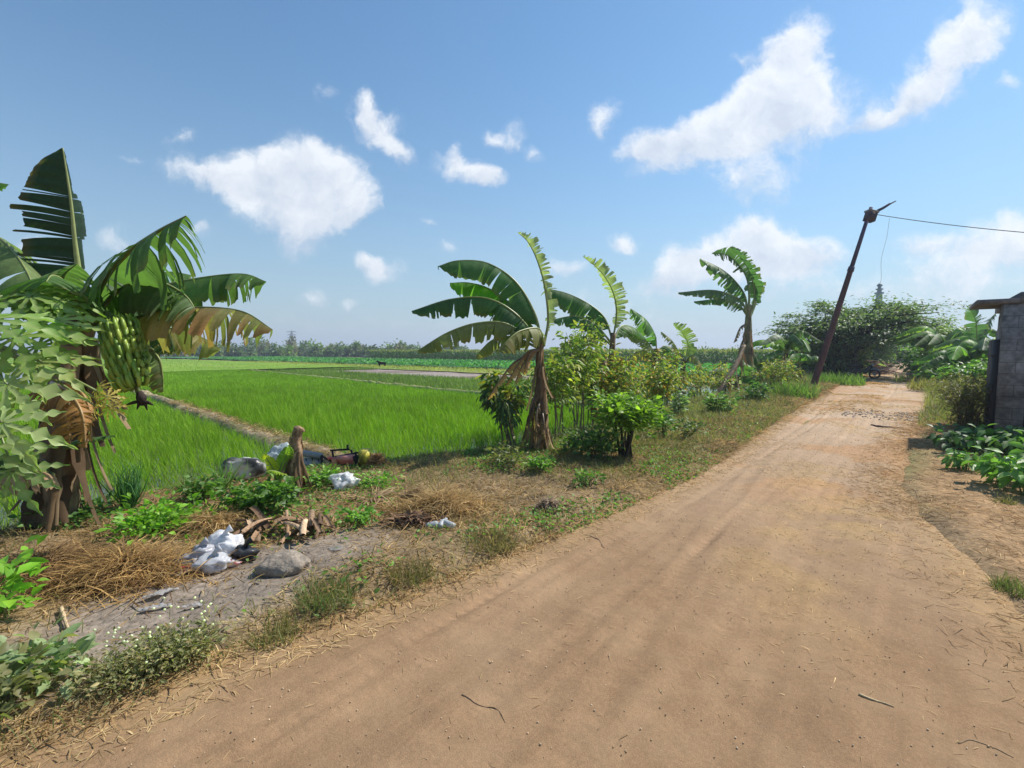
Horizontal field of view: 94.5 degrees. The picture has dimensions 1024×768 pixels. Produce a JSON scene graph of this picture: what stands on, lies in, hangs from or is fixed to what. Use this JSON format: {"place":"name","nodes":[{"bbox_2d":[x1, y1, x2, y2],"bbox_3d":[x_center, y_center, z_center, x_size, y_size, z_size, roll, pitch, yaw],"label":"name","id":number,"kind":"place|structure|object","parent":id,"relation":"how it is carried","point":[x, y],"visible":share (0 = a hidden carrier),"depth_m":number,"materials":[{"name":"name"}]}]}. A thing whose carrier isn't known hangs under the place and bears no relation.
{"place":"outdoors","nodes":[
{"label":"outdoors","id":0,"kind":"place"},
{"bbox_2d":[0,357,355,372],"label":"rice field","id":1,"kind":"structure","parent":0,"point":[166,368],"depth_m":51.89,"materials":[{"name":"plant"}]},
{"bbox_2d":[130,390,343,465],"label":"field bank","id":2,"kind":"structure","parent":0,"point":[158,398],"depth_m":10.82,"materials":[{"name":"soil"}]},
{"bbox_2d":[164,399,355,464],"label":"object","id":3,"kind":"object","parent":2,"relation":"on","point":[234,420],"visible":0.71,"depth_m":10.51,"materials":[{"name":"soil"}]},
{"bbox_2d":[0,366,740,528],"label":"paddy water","id":4,"kind":"structure","parent":0,"point":[473,443],"depth_m":9.32,"materials":[{"name":"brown liquid"}]},
{"bbox_2d":[0,381,324,529],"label":"rice crop","id":5,"kind":"object","parent":4,"relation":"on","point":[163,416],"visible":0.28,"depth_m":8.84,"materials":[{"name":"green plant"}]},
{"bbox_2d":[105,369,595,460],"bbox_3d":[-12.340,0.024,23.790,39.768,0.475,9.801,4,6,44],"label":"rice crop","id":6,"kind":"object","parent":4,"relation":"on","point":[314,403],"visible":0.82,"depth_m":13.85,"materials":[{"name":"green plant"}]},
{"bbox_2d":[217,365,726,405],"bbox_3d":[-11.294,-0.892,37.425,11.101,0.399,56.092,-4,6,-44],"label":"rice crop","id":7,"kind":"object","parent":4,"relation":"on","point":[440,381],"visible":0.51,"depth_m":30.00,"materials":[{"name":"green plant"}]},
{"bbox_2d":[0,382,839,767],"bbox_3d":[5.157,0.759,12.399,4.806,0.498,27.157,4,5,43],"label":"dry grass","id":8,"kind":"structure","parent":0,"point":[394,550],"depth_m":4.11,"materials":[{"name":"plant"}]},
{"bbox_2d":[338,369,547,380],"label":"plowed mud","id":9,"kind":"structure","parent":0,"point":[432,373],"depth_m":38.89,"materials":[{"name":"soil"}]},
{"bbox_2d":[160,356,796,377],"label":"bean field","id":10,"kind":"structure","parent":0,"point":[195,357],"depth_m":60.55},
{"bbox_2d":[234,360,771,381],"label":"stubble grass","id":11,"kind":"structure","parent":0,"point":[433,368],"depth_m":47.90,"materials":[{"name":"green plant"}]},
{"bbox_2d":[0,360,1023,767],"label":"dirt road","id":12,"kind":"structure","parent":0,"point":[764,722],"depth_m":2.48,"materials":[{"name":"soil"}]},
{"bbox_2d":[234,607,312,654],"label":"grass clump","id":13,"kind":"object","parent":12,"relation":"on","point":[277,629],"visible":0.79,"depth_m":2.61,"materials":[{"name":"plant"}]},
{"bbox_2d":[8,413,1019,767],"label":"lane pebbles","id":14,"kind":"object","parent":12,"relation":"on","point":[696,613],"visible":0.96,"depth_m":3.02,"materials":[{"name":"stone"}]},
{"bbox_2d":[42,397,1018,766],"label":"lane straw","id":15,"kind":"object","parent":12,"relation":"on","point":[764,539],"visible":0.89,"depth_m":4.46,"materials":[{"name":"plant"}]},
{"bbox_2d":[803,371,865,385],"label":"grass clump","id":16,"kind":"object","parent":12,"relation":"on","point":[852,380],"visible":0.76,"depth_m":22.21,"materials":[{"name":"plant"}]},
{"bbox_2d":[805,374,892,414],"bbox_3d":[16.265,0.094,21.718,1.935,0.121,26.189,3,5,40],"label":"golden straw","id":17,"kind":"object","parent":12,"relation":"on","point":[856,401],"visible":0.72,"depth_m":14.93,"materials":[{"name":"plant"}]},
{"bbox_2d":[829,411,1023,738],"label":"straw","id":18,"kind":"object","parent":12,"relation":"on","point":[918,433],"visible":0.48,"depth_m":5.04,"materials":[{"name":"plant"}]},
{"bbox_2d":[0,351,1023,740],"bbox_3d":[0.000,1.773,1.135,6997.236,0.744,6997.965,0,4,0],"label":"ground","id":19,"kind":"structure","parent":0,"point":[262,589],"depth_m":3.79,"materials":[{"name":"soil"}]},
{"bbox_2d":[0,183,41,320],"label":"banana plant","id":20,"kind":"object","parent":19,"relation":"on","point":[12,261],"visible":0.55,"depth_m":3.88,"materials":[{"name":"green plant"}]},
{"bbox_2d":[0,534,50,620],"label":"leafy weed","id":21,"kind":"object","parent":19,"relation":"on","point":[15,579],"visible":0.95,"depth_m":2.76,"materials":[{"name":"green plant"}]},
{"bbox_2d":[0,620,84,729],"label":"leafy weed","id":22,"kind":"object","parent":19,"relation":"on","point":[14,684],"visible":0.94,"depth_m":2.13,"materials":[{"name":"green plant"}]},
{"bbox_2d":[0,616,100,700],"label":"leafy weed","id":23,"kind":"object","parent":19,"relation":"on","point":[60,650],"visible":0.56,"depth_m":2.27,"materials":[{"name":"green plant"}]},
{"bbox_2d":[0,285,129,515],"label":"papaya plant","id":24,"kind":"object","parent":19,"relation":"on","point":[58,331],"visible":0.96,"depth_m":3.06,"materials":[{"name":"green plant"}]},
{"bbox_2d":[7,487,123,529],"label":"leafy weed","id":25,"kind":"object","parent":19,"relation":"on","point":[87,512],"visible":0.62,"depth_m":4.40,"materials":[{"name":"green plant"}]},
{"bbox_2d":[0,530,172,614],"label":"straw heap","id":26,"kind":"object","parent":19,"relation":"on","point":[51,554],"visible":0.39,"depth_m":3.38,"materials":[{"name":"plant"}]},
{"bbox_2d":[50,622,188,712],"bbox_3d":[-1.883,1.358,2.297,0.503,0.213,0.621,-1,4,-18],"label":"flowering weed","id":27,"kind":"object","parent":19,"relation":"on","point":[100,671],"visible":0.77,"depth_m":2.26,"materials":[{"name":"green plant"}]},
{"bbox_2d":[91,452,155,509],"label":"grass clump","id":28,"kind":"object","parent":19,"relation":"on","point":[132,488],"visible":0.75,"depth_m":4.75,"materials":[{"name":"plant"}]},
{"bbox_2d":[0,529,263,624],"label":"straw heap","id":29,"kind":"object","parent":19,"relation":"on","point":[124,565],"visible":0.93,"depth_m":3.19,"materials":[{"name":"plant"}]},
{"bbox_2d":[0,148,272,531],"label":"banana plant","id":30,"kind":"object","parent":19,"relation":"on","point":[138,298],"visible":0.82,"depth_m":3.94,"materials":[{"name":"green plant"}]},
{"bbox_2d":[93,488,212,545],"bbox_3d":[-3.169,1.158,4.207,0.866,0.360,1.047,0,4,0],"label":"leafy weed","id":31,"kind":"object","parent":19,"relation":"on","point":[136,519],"visible":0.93,"depth_m":4.09,"materials":[{"name":"green plant"}]},
{"bbox_2d":[109,596,240,694],"bbox_3d":[-1.731,1.341,2.475,0.600,0.201,0.607,0,4,0],"label":"flowering weed","id":32,"kind":"object","parent":19,"relation":"on","point":[195,643],"visible":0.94,"depth_m":2.42,"materials":[{"name":"green plant"}]},
{"bbox_2d":[174,537,215,561],"bbox_3d":[-2.318,1.248,3.535,0.338,0.226,0.176,-3,5,-33],"label":"plastic bag","id":33,"kind":"object","parent":19,"relation":"on","point":[203,547],"visible":0.48,"depth_m":3.49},
{"bbox_2d":[149,492,245,534],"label":"leafy weed","id":34,"kind":"object","parent":19,"relation":"on","point":[180,511],"visible":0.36,"depth_m":4.29,"materials":[{"name":"green plant"}]},
{"bbox_2d":[174,472,231,502],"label":"leafy weed","id":35,"kind":"object","parent":19,"relation":"on","point":[198,485],"visible":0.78,"depth_m":4.98,"materials":[{"name":"green plant"}]},
{"bbox_2d":[10,524,403,683],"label":"soil crumbs","id":36,"kind":"object","parent":19,"relation":"on","point":[78,630],"visible":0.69,"depth_m":2.96,"materials":[{"name":"soil"}]},
{"bbox_2d":[190,545,231,574],"bbox_3d":[-2.177,1.268,3.430,0.257,0.208,0.193,0,4,0],"label":"plastic bag","id":37,"kind":"object","parent":19,"relation":"on","point":[219,556],"visible":0.94,"depth_m":3.38,"materials":[{"name":"plastic"}]},
{"bbox_2d":[126,502,311,543],"bbox_3d":[-2.589,1.212,4.324,1.790,0.202,1.040,0,4,0],"label":"straw heap","id":38,"kind":"object","parent":19,"relation":"on","point":[227,518],"visible":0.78,"depth_m":4.18,"materials":[{"name":"plant"}]},
{"bbox_2d":[208,525,244,556],"bbox_3d":[-2.239,1.219,3.648,0.311,0.274,0.234,0,4,0],"label":"plastic bag","id":39,"kind":"object","parent":19,"relation":"on","point":[226,540],"visible":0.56,"depth_m":3.61,"materials":[{"name":"plastic"}]},
{"bbox_2d":[188,473,286,511],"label":"leafy weed","id":40,"kind":"object","parent":19,"relation":"on","point":[222,490],"visible":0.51,"depth_m":4.61,"materials":[{"name":"green plant"}]},
{"bbox_2d":[220,457,266,479],"bbox_3d":[-3.286,1.030,5.827,0.564,0.289,0.334,0,4,0],"label":"woven sack","id":41,"kind":"object","parent":19,"relation":"on","point":[256,467],"visible":0.71,"depth_m":5.69,"materials":[{"name":"plastic"}]},
{"bbox_2d":[231,537,260,563],"bbox_3d":[-2.030,1.264,3.603,0.203,0.218,0.153,0,4,0],"label":"plastic bag","id":42,"kind":"object","parent":19,"relation":"on","point":[245,549],"visible":0.83,"depth_m":3.57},
{"bbox_2d":[223,473,305,514],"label":"leafy weed","id":43,"kind":"object","parent":19,"relation":"on","point":[278,494],"visible":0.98,"depth_m":4.54,"materials":[{"name":"green plant"}]},
{"bbox_2d":[262,445,293,482],"bbox_3d":[-2.467,0.952,5.030,0.385,0.615,0.298,0,4,0],"label":"banana sucker","id":44,"kind":"object","parent":19,"relation":"on","point":[275,467],"visible":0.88,"depth_m":5.07,"materials":[{"name":"green plant"}]},
{"bbox_2d":[254,550,310,577],"bbox_3d":[-1.630,1.274,3.385,0.372,0.145,0.263,0,4,0],"label":"rock","id":45,"kind":"object","parent":19,"relation":"on","point":[282,563],"visible":0.88,"depth_m":3.29,"materials":[{"name":"stone"}]},
{"bbox_2d":[232,505,336,542],"bbox_3d":[-1.994,1.203,4.119,0.900,0.170,0.738,0,4,0],"label":"dried stem pile","id":46,"kind":"object","parent":19,"relation":"on","point":[263,521],"visible":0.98,"depth_m":4.03,"materials":[{"name":"wood"}]},
{"bbox_2d":[281,426,311,498],"bbox_3d":[-2.313,0.855,5.202,0.469,0.806,0.465,2,4,24],"label":"dead banana stump","id":47,"kind":"object","parent":19,"relation":"on","point":[295,467],"visible":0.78,"depth_m":5.12,"materials":[{"name":"plant"}]},
{"bbox_2d":[303,462,339,487],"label":"leafy weed","id":48,"kind":"object","parent":19,"relation":"on","point":[317,477],"visible":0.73,"depth_m":5.41,"materials":[{"name":"green plant"}]},
{"bbox_2d":[286,565,364,613],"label":"grass clump","id":49,"kind":"object","parent":19,"relation":"on","point":[335,594],"visible":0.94,"depth_m":2.93,"materials":[{"name":"plant"}]},
{"bbox_2d":[303,445,370,467],"bbox_3d":[-2.411,1.004,6.391,1.026,0.346,0.317,0,4,0],"label":"pump engine","id":50,"kind":"object","parent":19,"relation":"on","point":[351,458],"visible":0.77,"depth_m":6.38,"materials":[{"name":"paint"}]},
{"bbox_2d":[328,472,360,490],"bbox_3d":[-1.881,1.089,5.350,0.324,0.192,0.260,-4,5,-42],"label":"plastic bag","id":51,"kind":"object","parent":19,"relation":"on","point":[348,479],"visible":0.93,"depth_m":5.29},
{"bbox_2d":[322,501,383,526],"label":"leafy weed","id":52,"kind":"object","parent":19,"relation":"on","point":[362,515],"visible":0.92,"depth_m":4.36,"materials":[{"name":"green plant"}]},
{"bbox_2d":[334,485,407,508],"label":"debris clump","id":53,"kind":"object","parent":19,"relation":"on","point":[375,497],"visible":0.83,"depth_m":4.98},
{"bbox_2d":[355,469,411,490],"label":"leafy weed","id":54,"kind":"object","parent":19,"relation":"on","point":[383,479],"visible":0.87,"depth_m":5.45,"materials":[{"name":"green plant"}]},
{"bbox_2d":[377,553,439,587],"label":"grass clump","id":55,"kind":"object","parent":19,"relation":"on","point":[410,574],"visible":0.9,"depth_m":3.28,"materials":[{"name":"plant"}]},
{"bbox_2d":[376,509,446,530],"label":"debris clump","id":56,"kind":"object","parent":19,"relation":"on","point":[417,518],"visible":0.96,"depth_m":4.29,"materials":[{"name":"plant"}]},
{"bbox_2d":[0,377,837,751],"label":"short grass","id":57,"kind":"structure","parent":19,"relation":"on","point":[772,397],"depth_m":6.19,"materials":[{"name":"plant"}]},
{"bbox_2d":[359,482,524,528],"bbox_3d":[-0.679,1.140,4.704,1.798,0.249,1.412,2,4,21],"label":"straw heap","id":58,"kind":"object","parent":19,"relation":"on","point":[448,502],"visible":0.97,"depth_m":4.61,"materials":[{"name":"plant"}]},
{"bbox_2d":[117,387,829,622],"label":"green weeds","id":59,"kind":"object","parent":19,"relation":"on","point":[272,515],"visible":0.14,"depth_m":5.13,"materials":[{"name":"green plant"}]},
{"bbox_2d":[412,231,558,450],"bbox_3d":[-0.350,-0.563,7.144,1.643,3.404,1.769,3,5,37],"label":"banana plant","id":60,"kind":"object","parent":19,"relation":"on","point":[515,318],"visible":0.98,"depth_m":7.18,"materials":[{"name":"green plant"}]},
{"bbox_2d":[463,518,527,554],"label":"grass clump","id":61,"kind":"object","parent":19,"relation":"on","point":[503,546],"visible":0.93,"depth_m":3.80,"materials":[{"name":"plant"}]},
{"bbox_2d":[476,388,521,447],"bbox_3d":[-0.124,0.546,7.393,0.688,1.018,0.738,3,5,36],"label":"mango sapling","id":62,"kind":"object","parent":19,"relation":"on","point":[505,419],"visible":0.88,"depth_m":7.26,"materials":[{"name":"green plant"}]},
{"bbox_2d":[474,370,529,445],"bbox_3d":[-0.169,0.409,7.592,0.687,1.282,1.110,-2,4,-26],"label":"mango sapling","id":63,"kind":"object","parent":19,"relation":"on","point":[491,381],"visible":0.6,"depth_m":7.50,"materials":[{"name":"green plant"}]},
{"bbox_2d":[485,436,537,466],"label":"verge shrub","id":64,"kind":"object","parent":19,"relation":"on","point":[507,455],"visible":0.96,"depth_m":6.33,"materials":[{"name":"green plant"}]},
{"bbox_2d":[518,350,586,437],"bbox_3d":[0.715,0.203,8.370,1.272,1.592,1.423,0,4,0],"label":"cassava shrub","id":65,"kind":"object","parent":19,"relation":"on","point":[566,374],"visible":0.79,"depth_m":8.10,"materials":[{"name":"green plant"}]},
{"bbox_2d":[555,422,595,453],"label":"verge shrub","id":66,"kind":"object","parent":19,"relation":"on","point":[570,436],"visible":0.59,"depth_m":7.05,"materials":[{"name":"green plant"}]},
{"bbox_2d":[547,315,609,429],"bbox_3d":[1.255,-0.185,9.087,1.226,2.299,1.556,0,4,0],"label":"cassava shrub","id":67,"kind":"object","parent":19,"relation":"on","point":[577,348],"visible":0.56,"depth_m":8.82,"materials":[{"name":"green plant"}]},
{"bbox_2d":[365,347,799,364],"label":"corn crop","id":68,"kind":"object","parent":19,"relation":"on","point":[725,356],"visible":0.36,"depth_m":64.54,"materials":[{"name":"green plant"}]},
{"bbox_2d":[562,421,627,459],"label":"round bush","id":69,"kind":"object","parent":19,"relation":"on","point":[591,442],"visible":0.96,"depth_m":6.67,"materials":[{"name":"green plant"}]},
{"bbox_2d":[546,255,645,421],"bbox_3d":[1.985,-0.811,10.681,2.483,3.937,1.406,0,4,0],"label":"banana plant","id":70,"kind":"object","parent":19,"relation":"on","point":[576,308],"visible":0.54,"depth_m":10.41,"materials":[{"name":"green plant"}]},
{"bbox_2d":[586,343,642,426],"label":"cassava shrub","id":71,"kind":"object","parent":19,"relation":"on","point":[607,376],"visible":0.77,"depth_m":9.55,"materials":[{"name":"green plant"}]},
{"bbox_2d":[588,387,669,458],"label":"round bush","id":72,"kind":"object","parent":19,"relation":"on","point":[630,414],"visible":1,"depth_m":6.68,"materials":[{"name":"green plant"}]},
{"bbox_2d":[623,309,678,402],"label":"banana plant","id":73,"kind":"object","parent":19,"relation":"on","point":[644,328],"visible":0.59,"depth_m":15.81,"materials":[{"name":"green plant"}]},
{"bbox_2d":[632,352,689,412],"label":"cassava shrub","id":74,"kind":"object","parent":19,"relation":"on","point":[661,387],"visible":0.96,"depth_m":10.82,"materials":[{"name":"green plant"}]},
{"bbox_2d":[652,345,702,406],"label":"cassava shrub","id":75,"kind":"object","parent":19,"relation":"on","point":[686,374],"visible":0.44,"depth_m":13.68,"materials":[{"name":"green plant"}]},
{"bbox_2d":[661,322,702,397],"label":"banana plant","id":76,"kind":"object","parent":19,"relation":"on","point":[691,348],"visible":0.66,"depth_m":18.35,"materials":[{"name":"green plant"}]},
{"bbox_2d":[695,361,735,392],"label":"cassava shrub","id":77,"kind":"object","parent":19,"relation":"on","point":[721,380],"visible":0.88,"depth_m":16.88,"materials":[{"name":"green plant"}]},
{"bbox_2d":[701,391,742,411],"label":"verge shrub","id":78,"kind":"object","parent":19,"relation":"on","point":[714,401],"visible":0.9,"depth_m":11.56,"materials":[{"name":"green plant"}]},
{"bbox_2d":[678,246,765,383],"bbox_3d":[9.138,-2.778,21.005,4.284,6.500,2.060,0,4,0],"label":"banana plant","id":79,"kind":"object","parent":19,"relation":"on","point":[755,288],"visible":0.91,"depth_m":20.80,"materials":[{"name":"green plant"}]},
{"bbox_2d":[716,344,747,392],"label":"banana plant","id":80,"kind":"object","parent":19,"relation":"on","point":[738,360],"visible":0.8,"depth_m":16.84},
{"bbox_2d":[733,380,773,399],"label":"verge shrub","id":81,"kind":"object","parent":19,"relation":"on","point":[764,387],"visible":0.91,"depth_m":14.35,"materials":[{"name":"green plant"}]},
{"bbox_2d":[746,359,793,388],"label":"cassava shrub","id":82,"kind":"object","parent":19,"relation":"on","point":[777,374],"visible":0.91,"depth_m":17.68,"materials":[{"name":"green plant"}]},
{"bbox_2d":[737,330,823,379],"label":"banana plant","id":83,"kind":"object","parent":19,"relation":"on","point":[797,339],"visible":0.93,"depth_m":21.11,"materials":[{"name":"green plant"}]},
{"bbox_2d":[763,350,825,380],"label":"banana plant","id":84,"kind":"object","parent":19,"relation":"on","point":[799,359],"visible":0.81,"depth_m":22.68,"materials":[{"name":"green plant"}]},
{"bbox_2d":[768,377,821,398],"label":"grass clump","id":85,"kind":"object","parent":19,"relation":"on","point":[796,390],"visible":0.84,"depth_m":15.71,"materials":[{"name":"plant"}]},
{"bbox_2d":[793,337,884,376],"bbox_3d":[20.952,-1.928,31.254,5.571,4.485,5.302,0,4,0],"label":"lane tree","id":86,"kind":"object","parent":19,"relation":"on","point":[837,360],"visible":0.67,"depth_m":30.00,"materials":[{"name":"green plant"}]},
{"bbox_2d":[810,201,895,384],"bbox_3d":[14.331,-3.560,20.107,3.095,8.101,0.551,0,4,0],"label":"leaning pole","id":87,"kind":"object","parent":19,"relation":"on","point":[870,214],"visible":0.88,"depth_m":20.12,"materials":[{"name":"wood"}]},
{"bbox_2d":[752,291,970,376],"bbox_3d":[21.242,-2.994,29.553,10.824,5.206,11.308,0,4,0],"label":"spreading tree","id":88,"kind":"object","parent":19,"relation":"on","point":[859,333],"visible":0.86,"depth_m":27.75,"materials":[{"name":"green plant"}]},
{"bbox_2d":[864,338,905,367],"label":"lane tree","id":89,"kind":"object","parent":19,"relation":"on","point":[884,354],"visible":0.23,"depth_m":44.03,"materials":[{"name":"green plant"}]},
{"bbox_2d":[887,326,975,348],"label":"banana plant","id":90,"kind":"object","parent":19,"relation":"on","point":[933,337],"visible":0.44,"depth_m":23.86,"materials":[{"name":"green plant"}]},
{"bbox_2d":[909,369,985,426],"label":"tall grass","id":91,"kind":"structure","parent":19,"relation":"on","point":[929,401],"depth_m":11.69,"materials":[{"name":"plant"}]},
{"bbox_2d":[910,344,988,368],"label":"banana plant","id":92,"kind":"object","parent":19,"relation":"on","point":[960,354],"visible":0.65,"depth_m":20.67,"materials":[{"name":"green plant"}]},
{"bbox_2d":[923,372,986,410],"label":"dry bush","id":93,"kind":"object","parent":19,"relation":"on","point":[938,390],"visible":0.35,"depth_m":12.34,"materials":[{"name":"green plant"}]},
{"bbox_2d":[924,371,989,427],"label":"dry bush","id":94,"kind":"object","parent":19,"relation":"on","point":[968,417],"visible":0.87,"depth_m":9.16,"materials":[{"name":"green plant"}]},
{"bbox_2d":[924,335,994,363],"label":"banana plant","id":95,"kind":"object","parent":19,"relation":"on","point":[966,343],"visible":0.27,"depth_m":21.19,"materials":[{"name":"green plant"}]},
{"bbox_2d":[926,423,1004,452],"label":"broad leaved plant","id":96,"kind":"object","parent":19,"relation":"on","point":[961,440],"visible":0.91,"depth_m":7.10,"materials":[{"name":"green plant"}]},
{"bbox_2d":[937,448,994,470],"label":"broad leaved plant","id":97,"kind":"object","parent":19,"relation":"on","point":[956,459],"visible":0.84,"depth_m":6.09,"materials":[{"name":"green plant"}]},
{"bbox_2d":[944,354,987,387],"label":"grove bush","id":98,"kind":"object","parent":19,"relation":"on","point":[974,369],"visible":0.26,"depth_m":18.07,"materials":[{"name":"green plant"}]},
{"bbox_2d":[962,307,995,366],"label":"banana plant","id":99,"kind":"object","parent":19,"relation":"on","point":[979,330],"visible":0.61,"depth_m":21.87,"materials":[{"name":"green plant"}]},
{"bbox_2d":[960,446,1016,483],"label":"broad leaved plant","id":100,"kind":"object","parent":19,"relation":"on","point":[983,466],"visible":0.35,"depth_m":5.36,"materials":[{"name":"green plant"}]},
{"bbox_2d":[969,292,1023,436],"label":"concrete building","id":101,"kind":"structure","parent":19,"relation":"on","point":[1005,376],"depth_m":8.25,"materials":[{"name":"concrete"}]},
{"bbox_2d":[983,339,999,428],"bbox_3d":[8.942,0.069,8.855,0.095,1.780,1.180,3,5,40],"label":"door","id":102,"kind":"structure","parent":101,"relation":"in","point":[994,345],"depth_m":8.59,"materials":[{"name":"metal"}]},
{"bbox_2d":[970,423,1023,454],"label":"broad leaved plant","id":103,"kind":"object","parent":19,"relation":"on","point":[1006,436],"visible":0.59,"depth_m":6.94,"materials":[{"name":"green plant"}]},
{"bbox_2d":[985,567,1023,598],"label":"grass clump","id":104,"kind":"object","parent":19,"relation":"on","point":[1008,583],"visible":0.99,"depth_m":3.17,"materials":[{"name":"plant"}]},
{"bbox_2d":[985,441,1023,495],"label":"broad leaved plant","id":105,"kind":"object","parent":19,"relation":"on","point":[1002,475],"visible":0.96,"depth_m":5.03,"materials":[{"name":"green plant"}]},
{"bbox_2d":[0,0,1023,350],"label":"sky","id":106,"kind":"structure","parent":0,"point":[334,155],"materials":[{"name":"blue"}]},
{"bbox_2d":[550,369,829,447],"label":"tall grass","id":107,"kind":"structure","parent":0,"point":[730,396],"depth_m":10.16,"materials":[{"name":"plant"}]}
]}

